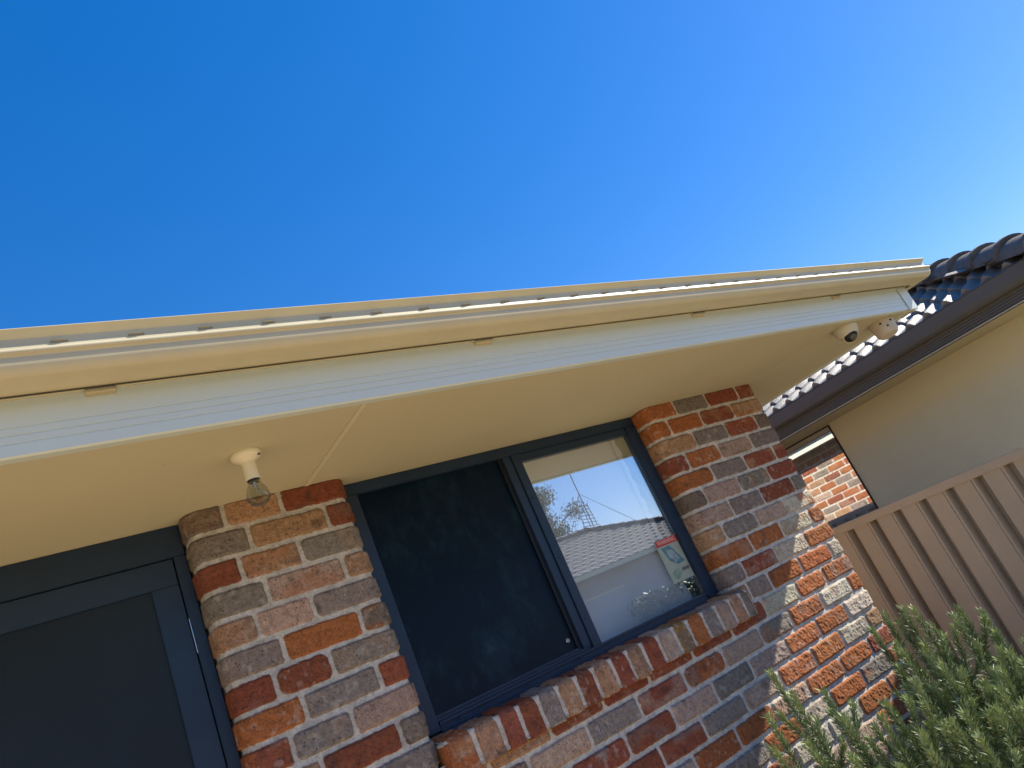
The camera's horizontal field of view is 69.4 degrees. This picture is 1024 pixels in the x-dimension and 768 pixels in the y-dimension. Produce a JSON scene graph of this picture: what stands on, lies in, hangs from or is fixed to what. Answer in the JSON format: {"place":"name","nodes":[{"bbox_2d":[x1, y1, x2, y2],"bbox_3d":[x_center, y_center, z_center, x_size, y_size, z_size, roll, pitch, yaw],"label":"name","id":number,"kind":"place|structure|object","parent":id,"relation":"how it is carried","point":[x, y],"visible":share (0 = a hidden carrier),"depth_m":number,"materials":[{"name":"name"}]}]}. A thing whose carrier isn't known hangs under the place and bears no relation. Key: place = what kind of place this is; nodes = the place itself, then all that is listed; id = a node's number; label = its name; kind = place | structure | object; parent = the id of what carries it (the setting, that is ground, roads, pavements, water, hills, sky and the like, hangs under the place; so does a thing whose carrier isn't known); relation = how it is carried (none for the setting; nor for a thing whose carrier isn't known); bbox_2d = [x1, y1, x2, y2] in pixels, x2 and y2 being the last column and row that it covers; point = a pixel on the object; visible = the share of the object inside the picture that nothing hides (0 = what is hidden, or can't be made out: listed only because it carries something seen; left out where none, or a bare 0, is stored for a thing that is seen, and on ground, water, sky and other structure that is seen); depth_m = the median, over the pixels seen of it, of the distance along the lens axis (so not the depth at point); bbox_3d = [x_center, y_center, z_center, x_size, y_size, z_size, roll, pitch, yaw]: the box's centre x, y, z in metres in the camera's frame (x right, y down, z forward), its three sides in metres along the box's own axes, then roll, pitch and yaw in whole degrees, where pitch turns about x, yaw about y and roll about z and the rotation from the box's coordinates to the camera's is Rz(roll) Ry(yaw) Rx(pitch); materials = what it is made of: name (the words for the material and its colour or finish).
{"place":"outdoors","nodes":[
{"label":"outdoors","id":0,"kind":"place"},
{"bbox_2d":[0,0,1023,328],"label":"sky","id":1,"kind":"structure","parent":0,"point":[159,158],"materials":[{"name":"blue"}]},
{"bbox_2d":[762,233,1023,528],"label":"rendered house","id":2,"kind":"structure","parent":0,"point":[930,392],"depth_m":5.67,"materials":[{"name":"beige paint"}]},
{"bbox_2d":[785,425,877,528],"bbox_3d":[2.733,0.979,6.697,0.042,0.909,0.958,-10,-23,-37],"label":"window frame","id":3,"kind":"structure","parent":2,"relation":"in","point":[829,475],"depth_m":6.54,"materials":[{"name":"brick"}]},
{"bbox_2d":[762,602,1023,767],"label":"rosemary bush","id":4,"kind":"object","parent":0,"point":[975,731],"visible":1,"depth_m":2.52,"materials":[{"name":"green plant"}]},
{"label":"ground","id":5,"kind":"structure","parent":0,"visible":0},
{"bbox_2d":[0,258,946,767],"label":"brick house","id":6,"kind":"structure","parent":5,"relation":"on","point":[574,526],"depth_m":2.35,"materials":[{"name":"red brick"}]},
{"bbox_2d":[0,559,225,767],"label":"screen door","id":7,"kind":"structure","parent":6,"relation":"in","point":[104,672],"depth_m":1.96,"materials":[{"name":"black metal"}]},
{"bbox_2d":[230,447,269,506],"bbox_3d":[-0.674,0.248,1.926,0.081,0.150,0.081,-10,-23,-37],"label":"light bulb","id":8,"kind":"object","parent":6,"relation":"attached to","point":[245,458],"visible":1,"depth_m":1.92,"materials":[{"name":"beige plastic"}]},
{"bbox_2d":[343,417,719,736],"bbox_3d":[0.119,0.651,2.871,1.450,0.865,0.118,-10,-23,-37],"label":"window frame","id":9,"kind":"structure","parent":6,"relation":"in","point":[499,573],"depth_m":2.75,"materials":[{"name":"black metal"}]},
{"bbox_2d":[832,321,858,342],"bbox_3d":[1.598,-0.236,3.518,0.116,0.084,0.116,-10,-23,-37],"label":"dome camera","id":10,"kind":"object","parent":6,"relation":"attached to","point":[847,332],"visible":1,"depth_m":3.48,"materials":[{"name":"plastic"}]},
{"bbox_2d":[844,331,857,341],"bbox_3d":[1.601,-0.229,3.496,0.064,0.056,0.061,-10,-23,-37],"label":"lens window","id":11,"kind":"structure","parent":10,"relation":"in","point":[847,338],"depth_m":3.48,"materials":[{"name":"black plastic"}]},
{"bbox_2d":[869,315,897,339],"bbox_3d":[1.889,-0.282,3.755,0.126,0.102,0.127,-10,-23,-37],"label":"round sensor","id":12,"kind":"object","parent":6,"relation":"attached to","point":[885,328],"visible":0.98,"depth_m":3.71,"materials":[{"name":"white plastic"}]},
{"bbox_2d":[832,446,1023,716],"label":"steel fence","id":13,"kind":"object","parent":5,"relation":"on","point":[936,551],"visible":0.09,"depth_m":4.02,"materials":[{"name":"beige metal"}]}
]}

